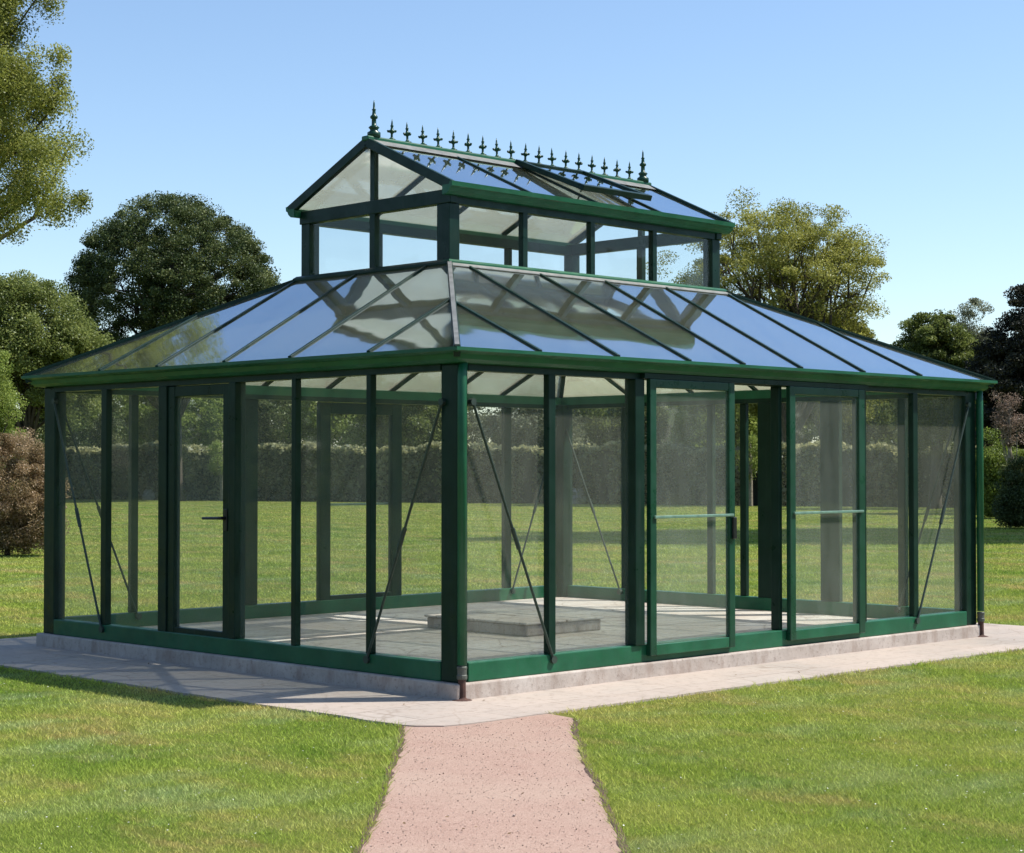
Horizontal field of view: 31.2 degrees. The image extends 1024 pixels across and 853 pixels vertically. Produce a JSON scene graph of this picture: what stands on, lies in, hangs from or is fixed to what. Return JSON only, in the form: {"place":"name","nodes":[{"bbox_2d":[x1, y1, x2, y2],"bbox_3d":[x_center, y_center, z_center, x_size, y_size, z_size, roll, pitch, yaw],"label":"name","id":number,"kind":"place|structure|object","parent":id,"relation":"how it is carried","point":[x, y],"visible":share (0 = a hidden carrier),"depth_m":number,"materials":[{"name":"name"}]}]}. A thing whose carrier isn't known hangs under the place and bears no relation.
{"place":"outdoors","nodes":[
{"label":"outdoors","id":0,"kind":"place"},
{"bbox_2d":[360,714,621,852],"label":"path","id":1,"kind":"structure","parent":0,"point":[421,822],"depth_m":9.27,"materials":[{"name":"gravel"}]},
{"bbox_2d":[0,499,1023,852],"bbox_3d":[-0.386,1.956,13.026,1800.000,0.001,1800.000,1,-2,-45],"label":"lawn","id":2,"kind":"structure","parent":0,"point":[584,731],"depth_m":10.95,"materials":[{"name":"green plant"}]},
{"bbox_2d":[0,350,29,491],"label":"bush","id":3,"kind":"object","parent":2,"relation":"on","point":[9,399],"visible":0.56,"depth_m":45.83,"materials":[{"name":"green plant"}]},
{"bbox_2d":[0,407,44,482],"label":"thicket shrub","id":4,"kind":"object","parent":2,"relation":"on","point":[42,436],"visible":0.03,"depth_m":84.04,"materials":[{"name":"green plant"}]},
{"bbox_2d":[0,426,71,555],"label":"copper shrub","id":5,"kind":"object","parent":2,"relation":"on","point":[21,522],"visible":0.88,"depth_m":34.10,"materials":[{"name":"brown plant"}]},
{"bbox_2d":[0,0,93,245],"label":"tall tree","id":6,"kind":"object","parent":2,"relation":"on","point":[20,90],"visible":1,"depth_m":35.73,"materials":[{"name":"green plant"}]},
{"bbox_2d":[0,269,114,484],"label":"broad tree","id":7,"kind":"object","parent":2,"relation":"on","point":[26,304],"visible":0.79,"depth_m":57.20,"materials":[{"name":"green plant"}]},
{"bbox_2d":[37,394,127,447],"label":"broadleaf tree","id":8,"kind":"object","parent":2,"relation":"on","point":[89,435],"visible":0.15,"depth_m":102.85,"materials":[{"name":"green plant"}]},
{"bbox_2d":[112,395,158,444],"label":"broadleaf tree","id":9,"kind":"object","parent":2,"relation":"on","point":[148,418],"visible":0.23,"depth_m":108.24,"materials":[{"name":"green plant"}]},
{"bbox_2d":[142,488,154,499],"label":"rock","id":10,"kind":"object","parent":2,"relation":"on","point":[148,494],"visible":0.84,"depth_m":95.19,"materials":[{"name":"grey stone"}]},
{"bbox_2d":[61,190,280,500],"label":"dome tree","id":11,"kind":"object","parent":2,"relation":"on","point":[177,266],"visible":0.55,"depth_m":89.32,"materials":[{"name":"green plant"}]},
{"bbox_2d":[147,397,222,446],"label":"broadleaf tree","id":12,"kind":"object","parent":2,"relation":"on","point":[203,425],"visible":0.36,"depth_m":106.06,"materials":[{"name":"green plant"}]},
{"bbox_2d":[205,439,222,500],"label":"young tree","id":13,"kind":"object","parent":2,"relation":"on","point":[217,467],"visible":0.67,"depth_m":91.82,"materials":[{"name":"green plant"}]},
{"bbox_2d":[246,380,313,444],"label":"broadleaf tree","id":14,"kind":"object","parent":2,"relation":"on","point":[278,413],"visible":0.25,"depth_m":110.01,"materials":[{"name":"green plant"}]},
{"bbox_2d":[282,375,389,450],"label":"broadleaf tree","id":15,"kind":"object","parent":2,"relation":"on","point":[348,429],"visible":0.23,"depth_m":104.55,"materials":[{"name":"green plant"}]},
{"bbox_2d":[353,725,405,852],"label":"soil","id":16,"kind":"structure","parent":2,"relation":"on","point":[383,788],"depth_m":9.16,"materials":[{"name":"brown soil"}]},
{"bbox_2d":[364,373,471,449],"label":"broadleaf tree","id":17,"kind":"object","parent":2,"relation":"on","point":[418,421],"visible":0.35,"depth_m":102.46,"materials":[{"name":"green plant"}]},
{"bbox_2d":[430,376,488,451],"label":"broadleaf tree","id":18,"kind":"object","parent":2,"relation":"on","point":[475,430],"visible":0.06,"depth_m":121.50,"materials":[{"name":"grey plant"}]},
{"bbox_2d":[41,439,990,507],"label":"hedge","id":19,"kind":"object","parent":2,"relation":"on","point":[681,473],"visible":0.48,"depth_m":86.03,"materials":[{"name":"green plant"}]},
{"bbox_2d":[472,386,592,449],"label":"broadleaf tree","id":20,"kind":"object","parent":2,"relation":"on","point":[527,426],"visible":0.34,"depth_m":98.94,"materials":[{"name":"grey plant"}]},
{"bbox_2d":[573,487,585,503],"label":"rock","id":21,"kind":"object","parent":2,"relation":"on","point":[576,500],"visible":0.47,"depth_m":84.03,"materials":[{"name":"grey stone"}]},
{"bbox_2d":[555,377,620,446],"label":"broadleaf tree","id":22,"kind":"object","parent":2,"relation":"on","point":[593,421],"visible":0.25,"depth_m":102.29,"materials":[{"name":"green plant"}]},
{"bbox_2d":[571,718,630,852],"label":"soil","id":23,"kind":"structure","parent":2,"relation":"on","point":[587,769],"depth_m":9.45,"materials":[{"name":"brown soil"}]},
{"bbox_2d":[603,380,683,444],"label":"broadleaf tree","id":24,"kind":"object","parent":2,"relation":"on","point":[662,426],"visible":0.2,"depth_m":96.47,"materials":[{"name":"green plant"}]},
{"bbox_2d":[661,385,757,451],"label":"broadleaf tree","id":25,"kind":"object","parent":2,"relation":"on","point":[689,424],"visible":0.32,"depth_m":92.68,"materials":[{"name":"green plant"}]},
{"bbox_2d":[735,434,757,505],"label":"young tree","id":26,"kind":"object","parent":2,"relation":"on","point":[753,460],"visible":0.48,"depth_m":78.84,"materials":[{"name":"green plant"}]},
{"bbox_2d":[636,185,891,442],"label":"feathery tree","id":27,"kind":"object","parent":2,"relation":"on","point":[781,274],"visible":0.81,"depth_m":80.89,"materials":[{"name":"green plant"}]},
{"bbox_2d":[743,386,818,444],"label":"broadleaf tree","id":28,"kind":"object","parent":2,"relation":"on","point":[803,437],"visible":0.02,"depth_m":94.21,"materials":[{"name":"green plant"}]},
{"bbox_2d":[735,304,886,437],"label":"yellow tree","id":29,"kind":"object","parent":2,"relation":"on","point":[814,414],"visible":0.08,"depth_m":87.35,"materials":[{"name":"green plant"}]},
{"bbox_2d":[803,399,897,451],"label":"broadleaf tree","id":30,"kind":"object","parent":2,"relation":"on","point":[878,424],"visible":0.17,"depth_m":90.23,"materials":[{"name":"green plant"}]},
{"bbox_2d":[886,419,992,446],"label":"thicket shrub","id":31,"kind":"object","parent":2,"relation":"on","point":[951,443],"visible":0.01,"depth_m":80.02,"materials":[{"name":"green plant"}]},
{"bbox_2d":[887,308,1000,508],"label":"round tree","id":32,"kind":"object","parent":2,"relation":"on","point":[935,337],"visible":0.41,"depth_m":73.40,"materials":[{"name":"green plant"}]},
{"bbox_2d":[948,297,996,346],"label":"pale tree","id":33,"kind":"object","parent":2,"relation":"on","point":[968,313],"visible":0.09,"depth_m":83.84,"materials":[{"name":"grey plant"}]},
{"bbox_2d":[963,283,1023,463],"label":"blackish tree","id":34,"kind":"object","parent":2,"relation":"on","point":[1001,360],"visible":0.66,"depth_m":65.58,"materials":[{"name":"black plant"}]},
{"bbox_2d":[976,426,1023,517],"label":"light bush","id":35,"kind":"object","parent":2,"relation":"on","point":[991,469],"visible":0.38,"depth_m":59.54,"materials":[{"name":"green plant"}]},
{"bbox_2d":[989,454,1023,527],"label":"dark shrub","id":36,"kind":"object","parent":2,"relation":"on","point":[1008,509],"visible":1,"depth_m":49.72,"materials":[{"name":"green plant"}]},
{"bbox_2d":[989,390,1023,464],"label":"flowering shrub","id":37,"kind":"object","parent":2,"relation":"on","point":[1009,427],"visible":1,"depth_m":55.95,"materials":[{"name":"brown plant"}]},
{"bbox_2d":[0,623,1023,726],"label":"paving","id":38,"kind":"structure","parent":0,"point":[27,653],"depth_m":14.02,"materials":[{"name":"grey concrete"}]},
{"bbox_2d":[21,102,997,701],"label":"glasshouse","id":39,"kind":"structure","parent":38,"relation":"on","point":[449,316],"depth_m":16.19,"materials":[{"name":"metal"}]},
{"bbox_2d":[167,383,228,637],"bbox_3d":[-2.625,0.722,15.306,0.138,2.138,0.884,1,-2,-45],"label":"door","id":40,"kind":"structure","parent":39,"relation":"in","point":[175,393],"depth_m":15.55,"materials":[{"name":"green paint"}]},
{"bbox_2d":[316,402,401,600],"bbox_3d":[-1.639,0.821,19.686,1.140,2.138,0.090,1,-2,-45],"label":"sliding door","id":41,"kind":"structure","parent":39,"relation":"in","point":[324,409],"depth_m":19.51,"materials":[{"name":"green paint"}]},
{"bbox_2d":[646,379,736,655],"bbox_3d":[1.464,0.723,14.832,1.070,2.185,0.070,1,-2,-45],"label":"sliding door","id":42,"kind":"structure","parent":39,"relation":"in","point":[653,649],"depth_m":14.76,"materials":[{"name":"green paint"}]},
{"bbox_2d":[786,386,864,640],"bbox_3d":[2.777,0.753,16.142,1.120,2.185,0.065,1,-2,-45],"label":"sliding door","id":43,"kind":"structure","parent":39,"relation":"in","point":[859,627],"depth_m":16.07,"materials":[{"name":"green paint"}]},
{"bbox_2d":[0,0,1023,446],"label":"sky","id":44,"kind":"structure","parent":0,"point":[905,116],"materials":[{"name":"blue"}]},
{"bbox_2d":[424,608,603,636],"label":"stone plinth","id":45,"kind":"structure","parent":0,"point":[514,622],"depth_m":17.05,"materials":[{"name":"concrete"}]}
]}

